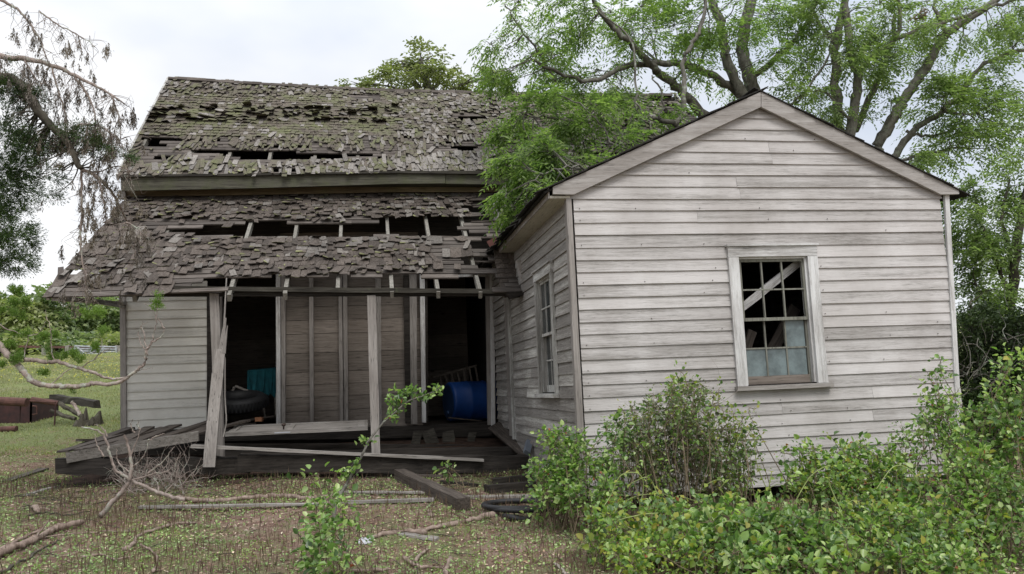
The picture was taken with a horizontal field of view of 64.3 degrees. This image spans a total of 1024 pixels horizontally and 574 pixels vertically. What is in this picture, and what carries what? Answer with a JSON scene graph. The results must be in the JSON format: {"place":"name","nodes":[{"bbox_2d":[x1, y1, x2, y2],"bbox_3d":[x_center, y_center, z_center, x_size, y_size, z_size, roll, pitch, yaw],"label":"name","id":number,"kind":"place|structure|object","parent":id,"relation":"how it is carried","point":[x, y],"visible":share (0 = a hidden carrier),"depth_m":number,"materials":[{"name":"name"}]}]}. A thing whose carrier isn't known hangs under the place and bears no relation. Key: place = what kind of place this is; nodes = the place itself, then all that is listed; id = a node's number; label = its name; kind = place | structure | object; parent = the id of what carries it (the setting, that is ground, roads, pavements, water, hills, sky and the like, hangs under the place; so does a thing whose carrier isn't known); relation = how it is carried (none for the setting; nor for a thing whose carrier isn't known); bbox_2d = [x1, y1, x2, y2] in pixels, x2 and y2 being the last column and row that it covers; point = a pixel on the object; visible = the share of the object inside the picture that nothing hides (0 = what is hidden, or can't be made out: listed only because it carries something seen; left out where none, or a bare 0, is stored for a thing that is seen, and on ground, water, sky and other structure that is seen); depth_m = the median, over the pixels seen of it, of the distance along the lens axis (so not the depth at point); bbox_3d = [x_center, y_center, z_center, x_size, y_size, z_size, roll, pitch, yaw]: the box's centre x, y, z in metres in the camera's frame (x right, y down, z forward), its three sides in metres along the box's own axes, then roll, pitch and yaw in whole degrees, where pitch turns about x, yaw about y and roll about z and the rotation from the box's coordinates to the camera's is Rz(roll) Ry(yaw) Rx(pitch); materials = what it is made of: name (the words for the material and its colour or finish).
{"place":"outdoors","nodes":[
{"label":"outdoors","id":0,"kind":"place"},
{"bbox_2d":[41,405,527,486],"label":"bare dirt","id":1,"kind":"structure","parent":0,"point":[89,479],"depth_m":9.46,"materials":[{"name":"soil"}]},
{"bbox_2d":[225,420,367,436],"bbox_3d":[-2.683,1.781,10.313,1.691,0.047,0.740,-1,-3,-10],"label":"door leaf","id":2,"kind":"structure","parent":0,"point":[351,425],"depth_m":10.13,"materials":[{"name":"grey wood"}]},
{"bbox_2d":[0,314,1023,573],"bbox_3d":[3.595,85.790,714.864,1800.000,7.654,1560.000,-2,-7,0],"label":"ground","id":3,"kind":"structure","parent":0,"point":[42,438],"depth_m":6.76,"materials":[{"name":"green plant"}]},
{"bbox_2d":[0,426,17,431],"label":"ground pipe","id":4,"kind":"object","parent":3,"relation":"on","point":[8,428],"visible":0.96,"depth_m":13.81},
{"bbox_2d":[0,328,32,354],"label":"distant tree","id":5,"kind":"object","parent":3,"relation":"on","point":[3,334],"visible":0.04,"depth_m":48.98,"materials":[{"name":"green plant"}]},
{"bbox_2d":[0,518,47,547],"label":"fallen branch","id":6,"kind":"object","parent":3,"relation":"on","point":[25,536],"visible":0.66,"depth_m":6.44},
{"bbox_2d":[1,468,48,481],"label":"ground board","id":7,"kind":"object","parent":3,"relation":"on","point":[38,470],"visible":0.77,"depth_m":9.54,"materials":[{"name":"grey wood"}]},
{"bbox_2d":[0,398,58,422],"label":"rusted tank","id":8,"kind":"object","parent":3,"relation":"on","point":[31,412],"visible":0.6,"depth_m":15.08,"materials":[{"name":"metal"}]},
{"bbox_2d":[0,397,58,424],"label":"rusted pipe rack","id":9,"kind":"object","parent":3,"relation":"on","point":[11,401],"visible":1,"depth_m":14.30,"materials":[{"name":"metal"}]},
{"bbox_2d":[0,539,58,573],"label":"fallen branch","id":10,"kind":"object","parent":3,"relation":"on","point":[10,566],"visible":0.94,"depth_m":5.86,"materials":[{"name":"wood"}]},
{"bbox_2d":[0,292,69,333],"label":"distant tree","id":11,"kind":"object","parent":3,"relation":"on","point":[34,315],"visible":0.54,"depth_m":51.18,"materials":[{"name":"green plant"}]},
{"bbox_2d":[20,487,54,495],"bbox_3d":[-4.889,2.111,8.408,0.074,0.026,0.616,-2,-6,-6],"label":"ground board","id":12,"kind":"object","parent":3,"relation":"on","point":[38,491],"visible":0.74,"depth_m":8.43,"materials":[{"name":"grey wood"}]},
{"bbox_2d":[0,324,75,356],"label":"distant tree","id":13,"kind":"object","parent":3,"relation":"on","point":[29,351],"visible":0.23,"depth_m":48.37,"materials":[{"name":"green plant"}]},
{"bbox_2d":[31,504,49,511],"bbox_3d":[-4.266,2.008,7.388,0.136,0.072,0.298,3,-9,-40],"label":"bark piece","id":14,"kind":"object","parent":3,"relation":"on","point":[35,508],"visible":0.88,"depth_m":7.36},
{"bbox_2d":[0,519,83,556],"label":"fallen log","id":15,"kind":"object","parent":3,"relation":"on","point":[10,548],"visible":0.97,"depth_m":6.33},
{"bbox_2d":[25,510,91,515],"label":"fallen branch","id":16,"kind":"object","parent":3,"relation":"on","point":[56,513],"visible":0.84,"depth_m":7.24,"materials":[{"name":"wood"}]},
{"bbox_2d":[0,352,118,379],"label":"yellow flowers","id":17,"kind":"object","parent":3,"relation":"on","point":[71,362],"visible":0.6,"depth_m":29.05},
{"bbox_2d":[0,351,119,456],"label":"field grass","id":18,"kind":"structure","parent":3,"relation":"on","point":[80,376],"depth_m":21.16,"materials":[{"name":"plant"}]},
{"bbox_2d":[49,409,76,420],"bbox_3d":[-7.975,2.265,14.468,0.614,0.229,0.089,-5,-8,21],"label":"scrap pole","id":19,"kind":"object","parent":3,"relation":"on","point":[63,415],"visible":0.92,"depth_m":14.42,"materials":[{"name":"grey wood"}]},
{"bbox_2d":[58,401,81,416],"bbox_3d":[-7.828,2.183,14.486,0.605,0.339,0.098,-5,-7,19],"label":"scrap pole","id":20,"kind":"object","parent":19,"relation":"on","point":[66,407],"visible":0.83,"depth_m":14.49,"materials":[{"name":"grey wood"}]},
{"bbox_2d":[70,401,80,415],"bbox_3d":[-7.744,2.163,14.490,0.360,0.290,0.078,-8,-9,37],"label":"scrap pole","id":21,"kind":"object","parent":20,"relation":"on","point":[77,410],"visible":0.97,"depth_m":14.47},
{"bbox_2d":[49,394,100,407],"bbox_3d":[-7.890,2.057,14.697,1.142,0.149,0.162,3,-4,22],"label":"charred log","id":22,"kind":"object","parent":21,"relation":"on","point":[83,402],"visible":0.9,"depth_m":14.59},
{"bbox_2d":[27,281,100,336],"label":"distant tree","id":23,"kind":"object","parent":3,"relation":"on","point":[39,294],"visible":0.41,"depth_m":53.49,"materials":[{"name":"green plant"}]},
{"bbox_2d":[16,345,119,355],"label":"rail fence","id":24,"kind":"object","parent":3,"relation":"on","point":[68,346],"visible":0.33,"depth_m":44.02,"materials":[{"name":"grey wood"}]},
{"bbox_2d":[25,322,112,353],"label":"distant tree","id":25,"kind":"object","parent":3,"relation":"on","point":[69,337],"visible":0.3,"depth_m":50.05,"materials":[{"name":"green plant"}]},
{"bbox_2d":[0,0,160,318],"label":"juniper tree","id":26,"kind":"object","parent":3,"relation":"on","point":[14,85],"visible":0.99,"depth_m":6.98,"materials":[{"name":"green plant"}]},
{"bbox_2d":[47,160,66,170],"bbox_3d":[-3.896,-1.038,7.004,0.169,0.119,0.133,-2,-7,0],"label":"twig nest","id":27,"kind":"object","parent":26,"relation":"on","point":[60,164],"visible":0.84,"depth_m":6.99,"materials":[{"name":"wood"}]},
{"bbox_2d":[0,283,165,393],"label":"juniper branch","id":28,"kind":"object","parent":26,"relation":"attached to","point":[16,360],"visible":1,"depth_m":6.49,"materials":[{"name":"plant"}]},
{"bbox_2d":[45,530,129,536],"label":"fallen branch","id":29,"kind":"object","parent":3,"relation":"on","point":[81,533],"visible":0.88,"depth_m":6.58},
{"bbox_2d":[57,297,119,335],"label":"distant tree","id":30,"kind":"object","parent":3,"relation":"on","point":[113,312],"visible":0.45,"depth_m":55.82,"materials":[{"name":"green plant"}]},
{"bbox_2d":[73,408,103,426],"bbox_3d":[-7.360,2.294,14.160,0.480,0.395,0.439,-8,-9,37],"label":"charred stump","id":31,"kind":"object","parent":3,"relation":"on","point":[84,420],"visible":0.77,"depth_m":14.07,"materials":[{"name":"black wood"}]},
{"bbox_2d":[74,345,116,353],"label":"field gate","id":32,"kind":"structure","parent":3,"relation":"on","point":[83,350],"depth_m":43.76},
{"bbox_2d":[79,328,119,350],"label":"distant tree","id":33,"kind":"object","parent":3,"relation":"on","point":[113,339],"visible":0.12,"depth_m":50.18,"materials":[{"name":"green plant"}]},
{"bbox_2d":[83,548,130,559],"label":"fallen branch","id":34,"kind":"object","parent":3,"relation":"on","point":[92,554],"visible":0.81,"depth_m":5.91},
{"bbox_2d":[81,419,214,517],"bbox_3d":[-3.608,1.760,8.252,1.187,0.900,2.481,0,-7,-20],"label":"dead branch","id":35,"kind":"object","parent":3,"relation":"on","point":[129,483],"visible":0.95,"depth_m":8.04,"materials":[{"name":"wood"}]},
{"bbox_2d":[140,544,169,571],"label":"fallen branch","id":36,"kind":"object","parent":3,"relation":"on","point":[154,568],"visible":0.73,"depth_m":5.78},
{"bbox_2d":[122,507,196,550],"bbox_3d":[-2.866,1.916,6.483,0.217,0.199,0.872,-4,-7,13],"label":"fallen branch","id":37,"kind":"object","parent":3,"relation":"on","point":[133,542],"visible":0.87,"depth_m":6.61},
{"bbox_2d":[138,502,346,508],"bbox_3d":[-2.469,2.003,7.475,1.908,0.026,0.076,-1,-7,0],"label":"ground plank","id":38,"kind":"object","parent":3,"relation":"on","point":[233,505],"visible":0.7,"depth_m":7.44,"materials":[{"name":"grey wood"}]},
{"bbox_2d":[177,493,331,502],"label":"fallen branch","id":39,"kind":"object","parent":3,"relation":"on","point":[192,499],"visible":0.54,"depth_m":7.86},
{"bbox_2d":[286,459,374,573],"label":"leafy shrub","id":40,"kind":"object","parent":3,"relation":"on","point":[323,537],"visible":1,"depth_m":5.20,"materials":[{"name":"green plant"}]},
{"bbox_2d":[0,468,708,573],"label":"twig litter","id":41,"kind":"object","parent":3,"relation":"on","point":[54,499],"visible":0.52,"depth_m":7.88,"materials":[{"name":"brown plant"}]},
{"bbox_2d":[356,537,371,543],"bbox_3d":[-1.115,1.913,6.148,0.120,0.012,0.120,3,2,1],"label":"jar lid","id":42,"kind":"object","parent":3,"relation":"on","point":[364,541],"visible":0.5,"depth_m":6.13,"materials":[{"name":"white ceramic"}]},
{"bbox_2d":[342,558,389,572],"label":"fallen branch","id":43,"kind":"object","parent":3,"relation":"on","point":[374,570],"visible":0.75,"depth_m":5.45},
{"bbox_2d":[337,490,423,493],"bbox_3d":[-1.150,2.053,8.156,1.234,0.021,0.086,-1,-7,6],"label":"ground plank","id":44,"kind":"object","parent":3,"relation":"on","point":[410,492],"visible":0.59,"depth_m":8.14,"materials":[{"name":"grey wood"}]},
{"bbox_2d":[330,383,443,527],"bbox_3d":[-1.062,1.395,6.952,1.048,1.159,0.279,2,-8,-31],"label":"leaning sapling","id":45,"kind":"object","parent":3,"relation":"on","point":[393,417],"visible":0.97,"depth_m":6.99,"materials":[{"name":"green plant"}]},
{"bbox_2d":[347,497,433,503],"bbox_3d":[-1.133,2.003,7.634,0.805,0.031,0.104,1,-8,-10],"label":"ground plank","id":46,"kind":"object","parent":3,"relation":"on","point":[405,500],"visible":0.89,"depth_m":7.60,"materials":[{"name":"grey wood"}]},
{"bbox_2d":[341,472,444,477],"bbox_3d":[-1.386,2.160,9.384,1.286,0.036,0.095,-2,-6,17],"label":"ground plank","id":47,"kind":"object","parent":3,"relation":"on","point":[387,474],"visible":0.43,"depth_m":9.36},
{"bbox_2d":[369,523,427,538],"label":"fallen branch","id":48,"kind":"object","parent":3,"relation":"on","point":[409,530],"visible":0.81,"depth_m":6.40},
{"bbox_2d":[398,532,438,540],"bbox_3d":[-0.725,1.942,6.340,0.316,0.026,0.086,2,-5,18],"label":"ground board","id":49,"kind":"object","parent":3,"relation":"on","point":[424,537],"visible":0.83,"depth_m":6.32,"materials":[{"name":"grey wood"}]},
{"bbox_2d":[410,548,427,562],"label":"fallen branch","id":50,"kind":"object","parent":3,"relation":"on","point":[418,556],"visible":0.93,"depth_m":5.74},
{"bbox_2d":[401,550,444,568],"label":"fallen branch","id":51,"kind":"object","parent":3,"relation":"on","point":[417,564],"visible":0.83,"depth_m":5.51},
{"bbox_2d":[334,36,513,91],"bbox_3d":[-2.664,-2.733,26.507,5.966,11.252,2.973,-2,-7,0],"label":"background oak","id":52,"kind":"object","parent":3,"relation":"on","point":[438,75],"visible":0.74,"depth_m":26.77,"materials":[{"name":"green plant"}]},
{"bbox_2d":[394,469,469,511],"bbox_3d":[-0.840,2.020,8.173,0.136,0.136,2.041,1,-5,-24],"label":"square timber","id":53,"kind":"object","parent":3,"relation":"on","point":[434,488],"visible":0.81,"depth_m":7.91,"materials":[{"name":"grey wood"}]},
{"bbox_2d":[440,555,452,573],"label":"fallen branch","id":54,"kind":"object","parent":3,"relation":"on","point":[447,566],"visible":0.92,"depth_m":5.48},
{"bbox_2d":[432,459,465,489],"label":"leafy shrub","id":55,"kind":"object","parent":3,"relation":"on","point":[445,471],"visible":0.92,"depth_m":8.41,"materials":[{"name":"green plant"}]},
{"bbox_2d":[440,480,478,486],"bbox_3d":[-0.567,2.096,8.692,0.475,0.036,0.056,-3,-6,31],"label":"ground stick","id":56,"kind":"object","parent":3,"relation":"on","point":[451,482],"visible":0.8,"depth_m":8.66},
{"bbox_2d":[421,511,499,530],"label":"fallen branch","id":57,"kind":"object","parent":3,"relation":"on","point":[477,518],"visible":0.77,"depth_m":6.79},
{"bbox_2d":[467,494,531,498],"bbox_3d":[-0.193,2.034,7.897,0.850,0.031,0.135,2,-8,-10],"label":"ground plank","id":58,"kind":"object","parent":3,"relation":"on","point":[507,496],"visible":0.43,"depth_m":7.88,"materials":[{"name":"grey wood"}]},
{"bbox_2d":[42,76,969,497],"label":"abandoned house","id":59,"kind":"structure","parent":3,"relation":"on","point":[340,238],"depth_m":9.57,"materials":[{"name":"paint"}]},
{"bbox_2d":[56,419,250,462],"bbox_3d":[-4.204,1.821,9.800,1.598,0.350,2.092,-2,-7,0],"label":"collapsed decking","id":60,"kind":"object","parent":59,"relation":"on","point":[90,450],"visible":0.9,"depth_m":9.21,"materials":[{"name":"grey wood"}]},
{"bbox_2d":[75,439,94,441],"bbox_3d":[-4.951,1.873,9.941,0.125,0.034,0.742,-6,-13,24],"label":"slipped board","id":61,"kind":"object","parent":60,"relation":"on","point":[79,440],"visible":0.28,"depth_m":9.63,"materials":[{"name":"grey wood"}]},
{"bbox_2d":[77,427,134,444],"bbox_3d":[-4.994,1.844,9.935,0.145,0.036,1.090,-4,3,10],"label":"slipped board","id":62,"kind":"object","parent":60,"relation":"on","point":[124,430],"visible":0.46,"depth_m":10.20,"materials":[{"name":"grey wood"}]},
{"bbox_2d":[203,278,227,466],"bbox_3d":[-3.290,0.925,9.088,0.130,2.112,0.326,-6,-8,27],"label":"split board","id":63,"kind":"object","parent":59,"relation":"on","point":[213,416],"visible":1,"depth_m":9.02,"materials":[{"name":"wood"}]},
{"bbox_2d":[223,390,268,414],"bbox_3d":[-4.080,1.714,12.158,0.872,0.209,0.872,0,6,0],"label":"old tire","id":64,"kind":"object","parent":59,"relation":"on","point":[238,402],"visible":0.63,"depth_m":11.93,"materials":[{"name":"black rubber"}]},
{"bbox_2d":[231,385,246,390],"bbox_3d":[-4.066,1.640,12.495,0.522,0.284,0.085,-1,-7,-10],"label":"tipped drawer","id":65,"kind":"object","parent":64,"relation":"on","point":[236,386],"visible":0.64,"depth_m":12.45,"materials":[{"name":"wood"}]},
{"bbox_2d":[237,415,274,420],"bbox_3d":[-3.768,1.942,12.030,0.568,0.025,0.065,-1,-6,-43],"label":"floor debris","id":66,"kind":"object","parent":59,"relation":"on","point":[254,418],"visible":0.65,"depth_m":11.99,"materials":[{"name":"brown wood"}]},
{"bbox_2d":[255,417,262,421],"bbox_3d":[-3.645,1.907,11.748,0.100,0.060,0.080,-2,-7,0],"label":"brick","id":67,"kind":"object","parent":59,"relation":"on","point":[257,419],"visible":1,"depth_m":11.71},
{"bbox_2d":[247,367,275,416],"bbox_3d":[-3.955,1.668,12.984,0.468,0.791,0.679,-1,-7,-14],"label":"cloth covered table","id":68,"kind":"object","parent":59,"relation":"on","point":[263,380],"visible":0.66,"depth_m":12.74,"materials":[{"name":"teal fabric"}]},
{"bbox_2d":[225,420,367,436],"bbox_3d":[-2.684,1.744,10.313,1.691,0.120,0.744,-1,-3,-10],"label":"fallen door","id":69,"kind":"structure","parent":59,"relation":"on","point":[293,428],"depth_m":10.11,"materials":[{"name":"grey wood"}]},
{"bbox_2d":[191,444,483,461],"bbox_3d":[-1.931,1.883,9.233,3.246,0.036,0.136,5,-8,-9],"label":"fallen plank","id":70,"kind":"object","parent":59,"relation":"on","point":[337,452],"visible":0.95,"depth_m":9.18,"materials":[{"name":"grey wood"}]},
{"bbox_2d":[433,365,478,391],"bbox_3d":[-0.924,1.603,13.740,0.805,0.567,0.050,-1,-7,-10],"label":"slatted headboard","id":71,"kind":"object","parent":59,"relation":"on","point":[452,372],"visible":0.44,"depth_m":13.75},
{"bbox_2d":[448,417,481,421],"bbox_3d":[-0.713,2.022,12.443,0.618,0.025,0.064,13,-15,-38],"label":"floor debris","id":72,"kind":"object","parent":59,"relation":"on","point":[464,419],"visible":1,"depth_m":12.40,"materials":[{"name":"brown wood"}]},
{"bbox_2d":[442,380,497,421],"bbox_3d":[-0.612,1.813,13.001,0.910,0.637,0.637,1,-8,-24],"label":"plastic barrel","id":73,"kind":"object","parent":59,"relation":"on","point":[466,399],"visible":0.73,"depth_m":12.73,"materials":[{"name":"plastic"}]},
{"bbox_2d":[488,422,525,454],"bbox_3d":[-0.029,2.019,10.873,0.196,0.044,2.029,-28,6,-12],"label":"leaning plank","id":74,"kind":"object","parent":59,"relation":"attached to","point":[499,431],"visible":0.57,"depth_m":11.02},
{"bbox_2d":[523,439,532,470],"bbox_3d":[0.192,1.952,9.358,0.099,0.406,0.211,-4,-7,12],"label":"downspout elbow","id":75,"kind":"object","parent":59,"relation":"attached to","point":[528,446],"visible":0.82,"depth_m":9.36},
{"bbox_2d":[531,260,558,397],"bbox_3d":[0.376,0.465,8.552,0.160,1.375,0.920,-1,-7,-10],"label":"window","id":76,"kind":"structure","parent":59,"relation":"in","point":[543,276],"depth_m":8.72,"materials":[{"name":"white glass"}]},
{"bbox_2d":[745,328,756,347],"bbox_3d":[2.329,0.688,8.179,0.096,0.560,0.036,23,-11,-6],"label":"stacked board","id":77,"kind":"object","parent":59,"relation":"in","point":[750,335],"visible":0.28,"depth_m":8.20,"materials":[{"name":"brown wood"}]},
{"bbox_2d":[744,262,799,310],"bbox_3d":[2.498,-0.006,7.930,1.059,0.080,0.025,-36,0,-12],"label":"brace board","id":78,"kind":"object","parent":59,"relation":"attached to","point":[772,283],"visible":0.57,"depth_m":7.93,"materials":[{"name":"paint"}]},
{"bbox_2d":[751,304,799,376],"bbox_3d":[2.685,0.580,8.305,0.126,0.897,0.034,33,-11,-4],"label":"stacked board","id":79,"kind":"object","parent":59,"relation":"on","point":[777,339],"visible":0.35,"depth_m":8.32,"materials":[{"name":"brown wood"}]},
{"bbox_2d":[725,243,833,390],"bbox_3d":[2.516,0.277,7.748,0.965,1.375,0.160,-1,-7,-10],"label":"window","id":80,"kind":"structure","parent":59,"relation":"in","point":[806,357],"depth_m":7.75,"materials":[{"name":"paint"}]},
{"bbox_2d":[0,466,1017,573],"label":"dry weed stems","id":81,"kind":"object","parent":3,"relation":"on","point":[249,539],"visible":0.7,"depth_m":6.67,"materials":[{"name":"plant"}]},
{"bbox_2d":[484,481,537,493],"bbox_3d":[-0.010,2.034,8.273,0.554,0.086,0.134,2,-8,-26],"label":"rotten timber","id":82,"kind":"object","parent":3,"relation":"on","point":[508,487],"visible":0.74,"depth_m":8.21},
{"bbox_2d":[0,449,1023,573],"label":"clover","id":83,"kind":"object","parent":3,"relation":"on","point":[287,554],"visible":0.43,"depth_m":6.35,"materials":[{"name":"plant"}]},
{"bbox_2d":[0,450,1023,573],"bbox_3d":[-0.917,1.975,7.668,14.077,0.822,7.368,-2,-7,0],"label":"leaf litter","id":84,"kind":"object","parent":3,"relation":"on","point":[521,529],"visible":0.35,"depth_m":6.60,"materials":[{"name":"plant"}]},
{"bbox_2d":[492,474,532,483],"bbox_3d":[0.019,2.072,8.799,0.470,0.064,0.104,-6,-7,-4],"label":"rotten timber","id":85,"kind":"object","parent":3,"relation":"on","point":[513,478],"visible":0.72,"depth_m":8.75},
{"bbox_2d":[502,513,530,521],"bbox_3d":[0.026,1.956,6.896,0.269,0.068,0.123,-5,-8,23],"label":"hose piece","id":86,"kind":"object","parent":3,"relation":"on","point":[512,517],"visible":0.66,"depth_m":6.85,"materials":[{"name":"black rubber"}]},
{"bbox_2d":[481,496,555,512],"bbox_3d":[0.062,1.929,7.201,0.671,0.086,0.523,-2,-7,0],"label":"rubber hose","id":87,"kind":"object","parent":3,"relation":"on","point":[498,507],"visible":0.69,"depth_m":7.04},
{"bbox_2d":[554,562,569,573],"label":"fallen branch","id":88,"kind":"object","parent":3,"relation":"on","point":[562,569],"visible":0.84,"depth_m":5.37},
{"bbox_2d":[519,419,623,538],"bbox_3d":[0.456,1.553,6.597,0.822,0.931,0.941,-2,-7,0],"label":"leafy shrub","id":89,"kind":"object","parent":3,"relation":"on","point":[569,476],"visible":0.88,"depth_m":6.59,"materials":[{"name":"green plant"}]},
{"bbox_2d":[580,408,642,537],"bbox_3d":[0.760,1.469,6.360,0.534,1.028,0.530,2,-8,-33],"label":"leafy shrub","id":90,"kind":"object","parent":3,"relation":"on","point":[610,468],"visible":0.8,"depth_m":6.42,"materials":[{"name":"green plant"}]},
{"bbox_2d":[573,484,720,573],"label":"leafy shrub","id":91,"kind":"object","parent":3,"relation":"on","point":[637,556],"visible":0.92,"depth_m":5.27,"materials":[{"name":"green plant"}]},
{"bbox_2d":[464,0,846,249],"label":"spreading tree","id":92,"kind":"object","parent":3,"relation":"on","point":[540,167],"visible":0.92,"depth_m":12.32,"materials":[{"name":"green plant"}]},
{"bbox_2d":[595,358,764,509],"bbox_3d":[1.408,1.246,6.770,1.448,1.384,0.816,-4,-7,13],"label":"dead twig tangle","id":93,"kind":"object","parent":3,"relation":"on","point":[664,410],"visible":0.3,"depth_m":6.65,"materials":[{"name":"wood"}]},
{"bbox_2d":[607,375,766,521],"bbox_3d":[1.379,1.367,6.699,1.313,1.280,1.045,-2,-7,0],"label":"twiggy mound shrub","id":94,"kind":"object","parent":3,"relation":"on","point":[655,457],"visible":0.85,"depth_m":6.52,"materials":[{"name":"green plant"}]},
{"bbox_2d":[602,360,785,509],"bbox_3d":[1.464,1.220,6.551,1.429,1.287,0.714,-2,-7,0],"label":"vine tangle","id":95,"kind":"object","parent":3,"relation":"on","point":[724,420],"visible":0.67,"depth_m":6.65,"materials":[{"name":"green plant"}]},
{"bbox_2d":[662,485,869,573],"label":"leafy shrub","id":96,"kind":"object","parent":3,"relation":"on","point":[805,545],"visible":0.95,"depth_m":4.93,"materials":[{"name":"green plant"}]},
{"bbox_2d":[773,431,951,545],"bbox_3d":[2.612,1.550,6.275,1.264,0.866,1.124,-2,-7,0],"label":"leafy shrub","id":97,"kind":"object","parent":3,"relation":"on","point":[843,474],"visible":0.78,"depth_m":6.26,"materials":[{"name":"green plant"}]},
{"bbox_2d":[766,0,1023,180],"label":"tall tree","id":98,"kind":"object","parent":3,"relation":"on","point":[944,87],"visible":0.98,"depth_m":13.08,"materials":[{"name":"green plant"}]},
{"bbox_2d":[907,6,929,25],"bbox_3d":[6.595,-4.409,13.189,0.241,0.256,0.315,3,-9,-36],"label":"cluster","id":99,"kind":"object","parent":98,"relation":"in","point":[920,14],"visible":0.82,"depth_m":13.18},
{"bbox_2d":[833,491,1022,573],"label":"leafy shrub","id":100,"kind":"object","parent":3,"relation":"on","point":[961,556],"visible":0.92,"depth_m":5.25,"materials":[{"name":"green plant"}]},
{"bbox_2d":[567,427,952,567],"bbox_3d":[1.936,1.442,5.791,3.157,0.837,1.422,-2,-7,0],"label":"climbing vine","id":101,"kind":"object","parent":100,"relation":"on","point":[768,488],"visible":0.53,"depth_m":5.87,"materials":[{"name":"green plant"}]},
{"bbox_2d":[885,354,993,514],"bbox_3d":[3.625,1.279,6.893,0.928,1.426,0.792,-2,-7,0],"label":"leafy shrub","id":102,"kind":"object","parent":3,"relation":"on","point":[943,410],"visible":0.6,"depth_m":7.00,"materials":[{"name":"green plant"}]},
{"bbox_2d":[906,342,1023,566],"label":"leafy shrub","id":103,"kind":"object","parent":3,"relation":"on","point":[995,490],"visible":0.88,"depth_m":5.93,"materials":[{"name":"green plant"}]},
{"bbox_2d":[940,124,1023,419],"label":"edge tree","id":104,"kind":"object","parent":3,"relation":"on","point":[984,248],"visible":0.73,"depth_m":11.53,"materials":[{"name":"green plant"}]},
{"bbox_2d":[956,273,1023,456],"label":"vine thicket","id":105,"kind":"object","parent":3,"relation":"on","point":[979,326],"visible":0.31,"depth_m":10.44,"materials":[{"name":"green plant"}]},
{"bbox_2d":[0,0,1023,314],"label":"sky","id":106,"kind":"structure","parent":0,"point":[310,42],"materials":[{"name":"white"}]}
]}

